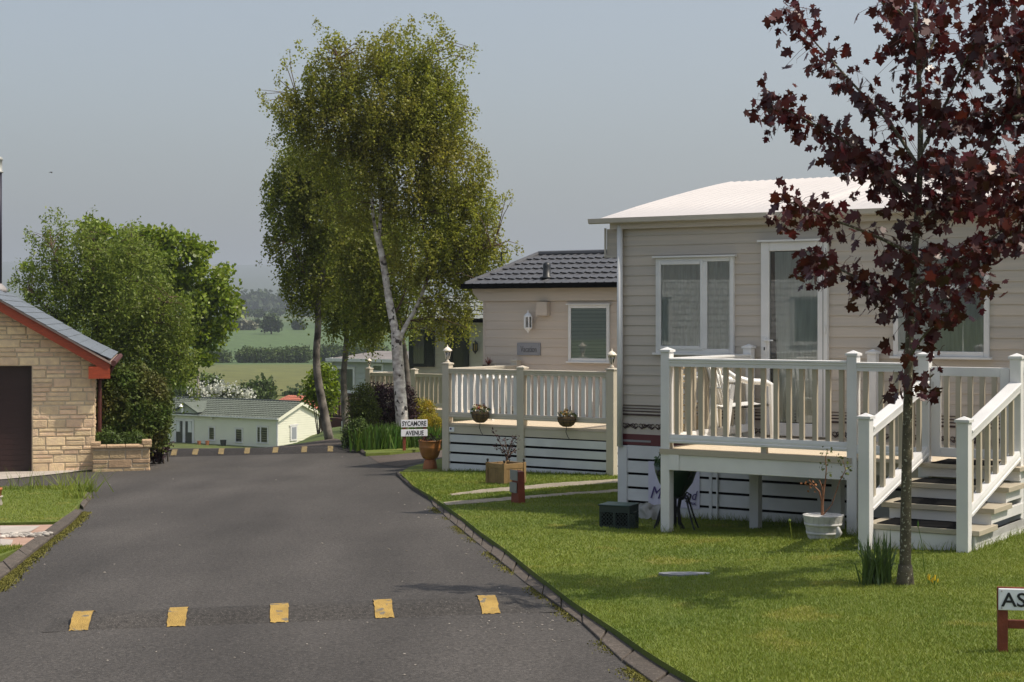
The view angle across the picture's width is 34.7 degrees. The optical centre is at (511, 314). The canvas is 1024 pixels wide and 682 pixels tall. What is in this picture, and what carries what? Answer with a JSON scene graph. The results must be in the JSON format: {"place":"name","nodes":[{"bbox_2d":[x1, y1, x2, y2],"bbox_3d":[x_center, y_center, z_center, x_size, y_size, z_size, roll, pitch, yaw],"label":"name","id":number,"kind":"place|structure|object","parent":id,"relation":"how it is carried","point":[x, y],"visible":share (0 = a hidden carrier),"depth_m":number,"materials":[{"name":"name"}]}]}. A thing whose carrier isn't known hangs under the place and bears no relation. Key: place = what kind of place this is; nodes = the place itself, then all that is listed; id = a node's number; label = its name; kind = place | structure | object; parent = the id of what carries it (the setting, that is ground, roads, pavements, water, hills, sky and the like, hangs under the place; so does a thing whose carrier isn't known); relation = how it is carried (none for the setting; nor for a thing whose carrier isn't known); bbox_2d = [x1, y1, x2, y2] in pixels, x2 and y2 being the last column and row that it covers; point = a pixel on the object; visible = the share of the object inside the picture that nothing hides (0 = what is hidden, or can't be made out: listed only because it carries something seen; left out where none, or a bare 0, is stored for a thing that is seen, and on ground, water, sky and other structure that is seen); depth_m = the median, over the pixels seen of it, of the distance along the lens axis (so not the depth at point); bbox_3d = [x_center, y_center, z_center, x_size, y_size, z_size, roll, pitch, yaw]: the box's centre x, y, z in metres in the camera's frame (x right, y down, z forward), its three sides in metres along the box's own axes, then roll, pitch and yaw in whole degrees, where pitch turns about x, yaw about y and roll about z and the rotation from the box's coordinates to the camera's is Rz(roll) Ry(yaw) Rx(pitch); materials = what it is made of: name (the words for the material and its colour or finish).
{"place":"outdoors","nodes":[
{"label":"outdoors","id":0,"kind":"place"},
{"bbox_2d":[0,525,51,546],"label":"paving","id":1,"kind":"structure","parent":0,"point":[20,541],"depth_m":16.89,"materials":[{"name":"stone"}]},
{"bbox_2d":[0,526,38,532],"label":"path","id":2,"kind":"structure","parent":1,"relation":"on","point":[7,529],"depth_m":17.82,"materials":[{"name":"concrete"}]},
{"bbox_2d":[0,531,52,537],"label":"pebbles","id":3,"kind":"object","parent":1,"relation":"on","point":[21,534],"visible":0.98,"depth_m":16.99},
{"bbox_2d":[0,469,91,478],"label":"pavement","id":4,"kind":"structure","parent":0,"point":[4,475],"depth_m":29.14,"materials":[{"name":"concrete"}]},
{"bbox_2d":[0,484,92,524],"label":"lawn","id":5,"kind":"structure","parent":0,"point":[52,522],"depth_m":20.53,"materials":[{"name":"green plant"}]},
{"bbox_2d":[2,466,119,498],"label":"grass","id":6,"kind":"structure","parent":5,"relation":"on","point":[87,488],"depth_m":23.48,"materials":[{"name":"green plant"}]},
{"bbox_2d":[168,438,342,449],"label":"side road","id":7,"kind":"structure","parent":0,"point":[332,442],"depth_m":38.41,"materials":[{"name":"asphalt"}]},
{"bbox_2d":[2,256,525,450],"bbox_3d":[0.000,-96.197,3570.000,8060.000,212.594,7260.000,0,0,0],"label":"ground","id":8,"kind":"structure","parent":0,"point":[255,278],"depth_m":469.58,"materials":[{"name":"green plant"}]},
{"bbox_2d":[0,157,122,471],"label":"garage","id":9,"kind":"structure","parent":8,"relation":"on","point":[52,369],"depth_m":29.86,"materials":[{"name":"stone"}]},
{"bbox_2d":[0,366,30,471],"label":"garage door","id":10,"kind":"structure","parent":9,"relation":"in","point":[15,381],"depth_m":29.87,"materials":[{"name":"brown wood"}]},
{"bbox_2d":[7,205,215,413],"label":"feathery tree","id":11,"kind":"object","parent":8,"relation":"on","point":[108,325],"visible":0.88,"depth_m":43.65,"materials":[{"name":"green plant"}]},
{"bbox_2d":[90,439,151,471],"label":"planter wall","id":12,"kind":"structure","parent":8,"relation":"on","point":[122,457],"depth_m":29.53,"materials":[{"name":"stone"}]},
{"bbox_2d":[95,425,152,444],"bbox_3d":[-7.204,2.268,30.206,1.171,0.469,0.533,0,0,0],"label":"shrub","id":13,"kind":"object","parent":12,"relation":"on","point":[107,436],"visible":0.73,"depth_m":30.11,"materials":[{"name":"green plant"}]},
{"bbox_2d":[18,215,248,390],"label":"maple tree","id":14,"kind":"object","parent":8,"relation":"on","point":[213,296],"visible":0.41,"depth_m":61.57,"materials":[{"name":"green plant"}]},
{"bbox_2d":[96,358,175,457],"bbox_3d":[-7.246,1.891,31.185,1.777,2.120,1.512,0,0,0],"label":"rhododendron","id":15,"kind":"object","parent":8,"relation":"on","point":[132,403],"visible":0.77,"depth_m":30.86,"materials":[{"name":"green plant"}]},
{"bbox_2d":[149,436,173,463],"bbox_3d":[-6.844,2.614,31.799,0.601,0.701,0.419,0,0,-17],"label":"shrub","id":16,"kind":"object","parent":8,"relation":"on","point":[158,457],"visible":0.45,"depth_m":31.74,"materials":[{"name":"green plant"}]},
{"bbox_2d":[185,348,233,362],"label":"hedge","id":17,"kind":"object","parent":8,"relation":"on","point":[225,355],"visible":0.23,"depth_m":338.89,"materials":[{"name":"green plant"}]},
{"bbox_2d":[199,372,224,387],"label":"bush","id":18,"kind":"object","parent":8,"relation":"on","point":[211,381],"visible":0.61,"depth_m":149.53,"materials":[{"name":"green plant"}]},
{"bbox_2d":[186,375,256,398],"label":"blossom tree","id":19,"kind":"object","parent":8,"relation":"on","point":[222,391],"visible":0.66,"depth_m":130.70,"materials":[{"name":"grey plant"}]},
{"bbox_2d":[169,396,319,446],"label":"static caravan","id":20,"kind":"object","parent":8,"relation":"on","point":[250,422],"visible":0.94,"depth_m":122.75,"materials":[{"name":"beige"}]},
{"bbox_2d":[174,419,193,442],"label":"french doors","id":21,"kind":"structure","parent":20,"relation":"in","point":[184,432],"depth_m":125.00,"materials":[{"name":"white plastic"}]},
{"bbox_2d":[256,425,268,443],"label":"window","id":22,"kind":"structure","parent":20,"relation":"in","point":[265,435],"depth_m":120.80,"materials":[{"name":"white plastic"}]},
{"bbox_2d":[238,318,258,329],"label":"bush","id":23,"kind":"object","parent":8,"relation":"on","point":[245,324],"visible":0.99,"depth_m":558.77,"materials":[{"name":"grey plant"}]},
{"bbox_2d":[232,372,278,399],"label":"bush","id":24,"kind":"object","parent":8,"relation":"on","point":[265,389],"visible":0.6,"depth_m":139.60,"materials":[{"name":"green plant"}]},
{"bbox_2d":[260,312,283,333],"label":"round tree","id":25,"kind":"object","parent":8,"relation":"on","point":[270,322],"visible":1,"depth_m":518.66,"materials":[{"name":"grey plant"}]},
{"bbox_2d":[234,343,312,362],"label":"hedge","id":26,"kind":"object","parent":8,"relation":"on","point":[292,354],"visible":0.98,"depth_m":338.74,"materials":[{"name":"green plant"}]},
{"bbox_2d":[279,383,305,395],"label":"bush","id":27,"kind":"object","parent":8,"relation":"on","point":[292,391],"visible":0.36,"depth_m":164.68,"materials":[{"name":"green plant"}]},
{"bbox_2d":[193,284,394,310],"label":"woods","id":28,"kind":"object","parent":8,"relation":"on","point":[265,300],"visible":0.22,"depth_m":1212.72,"materials":[{"name":"green plant"}]},
{"bbox_2d":[256,129,377,439],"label":"birch tree","id":29,"kind":"object","parent":8,"relation":"on","point":[293,198],"visible":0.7,"depth_m":40.21,"materials":[{"name":"green plant"}]},
{"bbox_2d":[296,357,340,434],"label":"bush","id":30,"kind":"object","parent":8,"relation":"on","point":[331,382],"visible":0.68,"depth_m":51.83,"materials":[{"name":"green plant"}]},
{"bbox_2d":[321,393,360,430],"bbox_3d":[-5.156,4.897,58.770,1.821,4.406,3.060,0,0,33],"label":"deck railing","id":31,"kind":"object","parent":8,"relation":"on","point":[336,421],"visible":0.16,"depth_m":57.60,"materials":[{"name":"brown wood"}]},
{"bbox_2d":[303,221,397,432],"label":"birch tree","id":32,"kind":"object","parent":8,"relation":"on","point":[343,381],"visible":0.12,"depth_m":42.91,"materials":[{"name":"green plant"}]},
{"bbox_2d":[320,341,389,361],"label":"hedge","id":33,"kind":"object","parent":8,"relation":"on","point":[326,351],"visible":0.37,"depth_m":343.76,"materials":[{"name":"green plant"}]},
{"bbox_2d":[325,351,408,392],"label":"static caravan","id":34,"kind":"object","parent":8,"relation":"on","point":[356,366],"visible":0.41,"depth_m":73.26,"materials":[{"name":"grey"}]},
{"bbox_2d":[332,366,354,392],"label":"window","id":35,"kind":"structure","parent":34,"relation":"in","point":[350,375],"depth_m":73.45,"materials":[{"name":"glass"}]},
{"bbox_2d":[365,367,472,430],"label":"raised deck","id":36,"kind":"structure","parent":8,"relation":"on","point":[387,376],"depth_m":42.69,"materials":[{"name":"beige plastic"}]},
{"bbox_2d":[403,294,482,419],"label":"static caravan","id":37,"kind":"object","parent":8,"relation":"on","point":[426,356],"visible":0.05,"depth_m":43.98,"materials":[{"name":"green"}]},
{"bbox_2d":[410,330,425,366],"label":"window","id":38,"kind":"structure","parent":37,"relation":"in","point":[418,351],"depth_m":44.31,"materials":[{"name":"grey glass"}]},
{"bbox_2d":[446,326,468,374],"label":"door","id":39,"kind":"structure","parent":37,"relation":"in","point":[459,356],"depth_m":43.59,"materials":[{"name":"black glass"}]},
{"bbox_2d":[461,249,617,465],"bbox_3d":[4.481,1.020,28.052,10.794,4.400,4.414,0,0,33],"label":"static caravan","id":40,"kind":"object","parent":8,"relation":"on","point":[549,310],"visible":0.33,"depth_m":28.28,"materials":[{"name":"beige plastic"}]},
{"bbox_2d":[566,303,610,363],"bbox_3d":[1.296,0.325,27.751,0.863,1.010,0.080,0,0,33],"label":"window","id":41,"kind":"structure","parent":40,"relation":"in","point":[591,321],"depth_m":27.76,"materials":[{"name":"white plastic"}]},
{"bbox_2d":[0,451,665,681],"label":"road","id":42,"kind":"structure","parent":0,"point":[264,546],"depth_m":13.14,"materials":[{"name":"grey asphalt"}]},
{"bbox_2d":[3,550,26,571],"bbox_3d":[-4.520,2.277,14.883,0.124,0.167,1.325,0,0,-9],"label":"kerb stone","id":43,"kind":"object","parent":42,"relation":"on","point":[14,560],"visible":0.65,"depth_m":14.81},
{"bbox_2d":[18,539,40,557],"bbox_3d":[-4.675,2.313,15.873,0.119,0.172,1.243,0,0,-9],"label":"kerb stone","id":44,"kind":"object","parent":42,"relation":"on","point":[29,548],"visible":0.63,"depth_m":15.81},
{"bbox_2d":[0,511,91,592],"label":"moss","id":45,"kind":"object","parent":42,"relation":"on","point":[8,579],"visible":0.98,"depth_m":15.49,"materials":[{"name":"green plant"}]},
{"bbox_2d":[45,522,65,535],"bbox_3d":[-4.976,2.389,17.854,0.122,0.171,1.078,0,0,-9],"label":"kerb stone","id":46,"kind":"object","parent":42,"relation":"on","point":[56,528],"visible":0.55,"depth_m":17.84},
{"bbox_2d":[165,446,358,456],"bbox_3d":[-5.288,2.913,34.900,4.364,0.199,0.900,0,0,-5],"label":"speed bump","id":47,"kind":"object","parent":42,"relation":"on","point":[254,451],"visible":0.81,"depth_m":34.63,"materials":[{"name":"asphalt"}]},
{"bbox_2d":[42,595,556,631],"bbox_3d":[-1.440,2.061,11.387,3.458,0.138,0.640,0,0,-8],"label":"speed bump","id":48,"kind":"object","parent":42,"relation":"on","point":[221,615],"visible":0.94,"depth_m":11.22,"materials":[{"name":"asphalt"}]},
{"bbox_2d":[69,610,95,630],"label":"yellow block","id":49,"kind":"structure","parent":48,"relation":"on","point":[80,620],"depth_m":11.00,"materials":[{"name":"paint"}]},
{"bbox_2d":[167,607,188,626],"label":"yellow block","id":50,"kind":"structure","parent":48,"relation":"on","point":[176,616],"depth_m":11.09,"materials":[{"name":"paint"}]},
{"bbox_2d":[270,603,288,622],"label":"yellow block","id":51,"kind":"structure","parent":48,"relation":"on","point":[278,612],"depth_m":11.19,"materials":[{"name":"paint"}]},
{"bbox_2d":[373,599,393,617],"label":"yellow block","id":52,"kind":"structure","parent":48,"relation":"on","point":[383,608],"depth_m":11.28,"materials":[{"name":"paint"}]},
{"bbox_2d":[476,595,499,613],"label":"yellow block","id":53,"kind":"structure","parent":42,"relation":"on","point":[489,603],"depth_m":11.39,"materials":[{"name":"paint"}]},
{"bbox_2d":[491,545,504,561],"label":"kerb stone","id":54,"kind":"object","parent":42,"relation":"on","point":[497,553],"visible":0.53,"depth_m":14.79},
{"bbox_2d":[501,553,515,571],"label":"kerb stone","id":55,"kind":"object","parent":42,"relation":"on","point":[508,562],"visible":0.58,"depth_m":14.10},
{"bbox_2d":[514,564,528,582],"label":"kerb stone","id":56,"kind":"object","parent":42,"relation":"on","point":[521,573],"visible":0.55,"depth_m":13.40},
{"bbox_2d":[526,574,543,594],"bbox_3d":[0.174,2.154,12.755,0.105,0.146,1.124,0,0,-8],"label":"kerb stone","id":57,"kind":"object","parent":42,"relation":"on","point":[536,584],"visible":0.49,"depth_m":12.71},
{"bbox_2d":[427,506,655,681],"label":"moss","id":58,"kind":"object","parent":42,"relation":"on","point":[636,675],"visible":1,"depth_m":11.37,"materials":[{"name":"green plant"}]},
{"bbox_2d":[543,585,560,607],"bbox_3d":[0.288,2.121,12.044,0.087,0.144,1.086,0,0,-8],"label":"kerb stone","id":59,"kind":"object","parent":42,"relation":"on","point":[549,594],"visible":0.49,"depth_m":11.96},
{"bbox_2d":[562,600,581,623],"bbox_3d":[0.407,2.104,11.333,0.075,0.142,1.047,0,0,-9],"label":"kerb stone","id":60,"kind":"object","parent":42,"relation":"on","point":[571,610],"visible":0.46,"depth_m":11.27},
{"bbox_2d":[582,613,606,640],"bbox_3d":[0.532,2.073,10.623,0.098,0.142,1.012,0,0,-7],"label":"kerb stone","id":61,"kind":"object","parent":42,"relation":"on","point":[596,630],"visible":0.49,"depth_m":10.53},
{"bbox_2d":[601,631,633,660],"bbox_3d":[0.634,2.054,9.910,0.130,0.146,0.976,0,0,-7],"label":"kerb stone","id":62,"kind":"object","parent":42,"relation":"on","point":[620,649],"visible":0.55,"depth_m":9.84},
{"bbox_2d":[623,650,667,681],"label":"kerb stone","id":63,"kind":"object","parent":42,"relation":"on","point":[643,665],"visible":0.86,"depth_m":9.13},
{"bbox_2d":[364,447,441,455],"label":"lawn","id":64,"kind":"structure","parent":0,"point":[389,451],"depth_m":33.78,"materials":[{"name":"plant"}]},
{"bbox_2d":[338,413,371,447],"bbox_3d":[-3.357,2.544,35.015,0.720,0.901,0.600,0,0,0],"label":"bush","id":65,"kind":"object","parent":64,"relation":"on","point":[354,423],"visible":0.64,"depth_m":34.92,"materials":[{"name":"green plant"}]},
{"bbox_2d":[343,379,387,426],"bbox_3d":[-3.298,2.236,36.598,0.966,1.579,0.788,0,0,20],"label":"bush","id":66,"kind":"object","parent":64,"relation":"on","point":[365,405],"visible":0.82,"depth_m":36.48,"materials":[{"name":"green plant"}]},
{"bbox_2d":[320,200,436,393],"bbox_3d":[-3.068,0.224,38.439,2.770,5.987,2.268,0,0,-13],"label":"birch tree","id":67,"kind":"object","parent":64,"relation":"on","point":[367,273],"visible":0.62,"depth_m":38.17,"materials":[{"name":"green plant"}]},
{"bbox_2d":[343,421,422,451],"bbox_3d":[-2.742,2.583,34.928,1.693,0.635,1.586,0,0,0],"label":"iris clump","id":68,"kind":"object","parent":64,"relation":"on","point":[375,437],"visible":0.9,"depth_m":34.59,"materials":[{"name":"green plant"}]},
{"bbox_2d":[255,12,523,425],"bbox_3d":[-2.722,-1.816,35.897,6.006,9.806,2.912,0,0,0],"label":"birch tree","id":69,"kind":"object","parent":64,"relation":"on","point":[382,141],"visible":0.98,"depth_m":35.68,"materials":[{"name":"green plant"}]},
{"bbox_2d":[357,380,421,427],"bbox_3d":[-2.772,2.248,37.187,1.499,1.572,0.953,0,0,0],"label":"barberry","id":70,"kind":"object","parent":64,"relation":"on","point":[389,406],"visible":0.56,"depth_m":37.05,"materials":[{"name":"purple plant"}]},
{"bbox_2d":[401,419,426,450],"bbox_3d":[-2.034,2.586,33.986,0.556,0.797,0.082,0,0,-14],"label":"street sign","id":71,"kind":"object","parent":64,"relation":"on","point":[405,432],"visible":0.96,"depth_m":33.94,"materials":[{"name":"white metal"}]},
{"bbox_2d":[412,397,436,417],"bbox_3d":[-2.123,2.486,38.512,0.805,1.134,0.588,0,0,0],"label":"golden conifer","id":72,"kind":"object","parent":64,"relation":"on","point":[425,405],"visible":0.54,"depth_m":38.42,"materials":[{"name":"yellow plant"}]},
{"bbox_2d":[408,425,441,447],"bbox_3d":[-1.969,2.613,35.335,1.769,0.567,1.424,0,0,0],"label":"iris clump","id":73,"kind":"object","parent":64,"relation":"on","point":[431,430],"visible":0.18,"depth_m":35.11,"materials":[{"name":"plant"}]},
{"bbox_2d":[414,412,441,431],"bbox_3d":[-1.879,2.606,36.981,0.736,0.818,0.507,0,0,0],"label":"golden conifer","id":74,"kind":"object","parent":64,"relation":"on","point":[435,421],"visible":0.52,"depth_m":36.92,"materials":[{"name":"yellow plant"}]},
{"bbox_2d":[369,450,441,466],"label":"avenue","id":75,"kind":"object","parent":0,"point":[398,460],"visible":0.22,"depth_m":31.73,"materials":[{"name":"grey asphalt"}]},
{"bbox_2d":[402,458,617,472],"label":"lawn","id":76,"kind":"structure","parent":0,"point":[417,468],"depth_m":27.42,"materials":[{"name":"plant"}]},
{"bbox_2d":[415,433,441,468],"bbox_3d":[-1.370,2.289,27.378,0.499,0.606,0.401,0,0,0],"label":"terracotta urn","id":77,"kind":"object","parent":76,"relation":"on","point":[430,448],"visible":0.99,"depth_m":27.26,"materials":[{"name":"ceramic"}]},
{"bbox_2d":[441,358,617,475],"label":"raised deck","id":78,"kind":"structure","parent":76,"relation":"on","point":[545,445],"depth_m":25.83,"materials":[{"name":"beige plastic"}]},
{"bbox_2d":[470,404,490,434],"bbox_3d":[-0.501,1.681,26.184,0.334,0.517,0.307,0,0,-10],"label":"hanging basket","id":79,"kind":"object","parent":78,"relation":"hanging from","point":[481,415],"visible":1,"depth_m":26.11,"materials":[{"name":"wicker"}]},
{"bbox_2d":[557,406,577,439],"bbox_3d":[0.856,1.686,25.318,0.337,0.516,0.263,0,0,16],"label":"hanging basket","id":80,"kind":"object","parent":78,"relation":"hanging from","point":[566,420],"visible":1,"depth_m":25.23,"materials":[{"name":"wicker"}]},
{"bbox_2d":[0,0,1023,264],"label":"sky","id":81,"kind":"structure","parent":0,"point":[147,109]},
{"bbox_2d":[439,468,609,475],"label":"grass","id":82,"kind":"structure","parent":0,"point":[550,472],"depth_m":25.52,"materials":[{"name":"plant"}]},
{"bbox_2d":[400,472,1023,681],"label":"lawn","id":83,"kind":"structure","parent":0,"point":[635,646],"depth_m":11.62,"materials":[{"name":"green plant"}]},
{"bbox_2d":[486,458,525,483],"bbox_3d":[-0.088,2.255,23.490,0.414,0.376,0.414,0,0,-40],"label":"wooden planter","id":84,"kind":"object","parent":83,"relation":"on","point":[498,472],"visible":0.76,"depth_m":23.36,"materials":[{"name":"brown wood"}]},
{"bbox_2d":[491,427,519,461],"bbox_3d":[-0.090,1.864,23.523,0.431,0.503,0.266,0,0,0],"label":"purple shrub","id":85,"kind":"object","parent":84,"relation":"in","point":[508,452],"visible":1,"depth_m":23.49,"materials":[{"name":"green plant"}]},
{"bbox_2d":[400,470,617,501],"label":"grass","id":86,"kind":"structure","parent":83,"relation":"on","point":[475,477],"depth_m":22.94,"materials":[{"name":"green plant"}]},
{"bbox_2d":[510,469,524,502],"bbox_3d":[0.066,2.116,19.949,0.120,0.440,0.180,0,0,-32],"label":"number post","id":87,"kind":"object","parent":83,"relation":"on","point":[517,487],"visible":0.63,"depth_m":19.89,"materials":[{"name":"red wood"}]},
{"bbox_2d":[444,489,617,504],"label":"path","id":88,"kind":"structure","parent":83,"relation":"on","point":[500,499],"depth_m":20.64,"materials":[{"name":"grey concrete"}]},
{"bbox_2d":[452,479,617,494],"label":"path","id":89,"kind":"structure","parent":83,"relation":"on","point":[547,485],"depth_m":22.89,"materials":[{"name":"beige concrete"}]},
{"bbox_2d":[598,501,639,529],"bbox_3d":[1.133,2.102,16.963,0.404,0.279,0.315,0,0,24],"label":"plastic crate","id":90,"kind":"object","parent":83,"relation":"on","point":[617,515],"visible":0.99,"depth_m":16.86,"materials":[{"name":"plastic"}]},
{"bbox_2d":[639,502,660,519],"bbox_3d":[1.557,2.225,18.458,0.411,0.204,0.155,0,0,8],"label":"plastic sheet","id":91,"kind":"object","parent":83,"relation":"on","point":[647,510],"visible":0.58,"depth_m":18.45,"materials":[{"name":"plastic"}]},
{"bbox_2d":[654,454,698,529],"bbox_3d":[1.705,1.839,17.134,0.478,0.854,0.474,0,0,10],"label":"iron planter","id":92,"kind":"object","parent":83,"relation":"on","point":[683,481],"visible":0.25,"depth_m":17.03,"materials":[{"name":"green metal"}]},
{"bbox_2d":[659,572,709,576],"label":"stone slab","id":93,"kind":"structure","parent":83,"relation":"on","point":[677,574],"depth_m":12.75,"materials":[{"name":"stone"}]},
{"bbox_2d":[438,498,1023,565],"bbox_3d":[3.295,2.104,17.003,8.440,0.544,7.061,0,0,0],"label":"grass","id":94,"kind":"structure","parent":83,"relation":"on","point":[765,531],"depth_m":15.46,"materials":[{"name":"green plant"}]},
{"bbox_2d":[588,170,1023,525],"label":"static caravan","id":95,"kind":"object","parent":83,"relation":"on","point":[706,271],"visible":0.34,"depth_m":18.17,"materials":[{"name":"beige plastic"}]},
{"bbox_2d":[648,461,699,508],"bbox_3d":[1.840,1.948,18.651,0.653,0.516,0.019,0,0,33],"label":"banner","id":96,"kind":"object","parent":95,"relation":"attached to","point":[654,491],"visible":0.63,"depth_m":18.75,"materials":[{"name":"white fabric"}]},
{"bbox_2d":[652,254,736,355],"bbox_3d":[2.058,-0.098,18.512,1.039,1.129,0.080,0,0,33],"label":"window","id":97,"kind":"structure","parent":95,"relation":"in","point":[695,314],"depth_m":18.51,"materials":[{"name":"white plastic"}]},
{"bbox_2d":[757,239,831,437],"bbox_3d":[3.071,0.258,17.845,0.839,2.144,0.100,0,0,33],"label":"door","id":98,"kind":"structure","parent":95,"relation":"in","point":[794,323],"depth_m":17.89,"materials":[{"name":"white plastic"}]},
{"bbox_2d":[889,249,992,359],"bbox_3d":[4.435,-0.098,16.969,1.072,1.129,0.080,0,0,33],"label":"window","id":99,"kind":"structure","parent":95,"relation":"in","point":[969,340],"depth_m":16.86,"materials":[{"name":"white plastic"}]},
{"bbox_2d":[803,512,843,538],"bbox_3d":[2.871,1.959,15.109,0.378,0.217,0.374,0,0,16],"label":"half barrel tub","id":100,"kind":"object","parent":83,"relation":"on","point":[818,525],"visible":0.94,"depth_m":14.97,"materials":[{"name":"white plastic"}]},
{"bbox_2d":[800,446,851,514],"bbox_3d":[2.903,1.544,15.111,0.487,0.670,0.149,0,0,0],"label":"sapling","id":101,"kind":"object","parent":100,"relation":"on","point":[823,492],"visible":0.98,"depth_m":15.10,"materials":[{"name":"brown plant"}]},
{"bbox_2d":[637,511,1023,552],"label":"grass","id":102,"kind":"structure","parent":83,"relation":"on","point":[676,529],"depth_m":15.33,"materials":[{"name":"green plant"}]},
{"bbox_2d":[659,344,1023,552],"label":"raised deck","id":103,"kind":"structure","parent":83,"relation":"on","point":[965,490],"depth_m":15.17,"materials":[{"name":"white plastic"}]},
{"bbox_2d":[706,367,772,437],"bbox_3d":[2.341,0.922,17.185,0.678,0.859,0.644,0,0,-17],"label":"garden chair","id":104,"kind":"object","parent":103,"relation":"on","point":[744,380],"visible":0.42,"depth_m":17.00,"materials":[{"name":"white plastic"}]},
{"bbox_2d":[847,531,898,585],"bbox_3d":[2.619,1.744,11.777,0.515,0.432,0.532,0,0,0],"label":"red hot poker","id":105,"kind":"object","parent":83,"relation":"on","point":[877,570],"visible":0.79,"depth_m":11.71,"materials":[{"name":"plant"}]},
{"bbox_2d":[743,0,1023,585],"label":"maple tree","id":106,"kind":"object","parent":83,"relation":"on","point":[979,176],"visible":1,"depth_m":11.62,"materials":[{"name":"red plant"}]},
{"bbox_2d":[997,586,1023,651],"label":"street sign","id":107,"kind":"object","parent":83,"relation":"on","point":[1010,598],"visible":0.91,"depth_m":8.88,"materials":[{"name":"red wood"}]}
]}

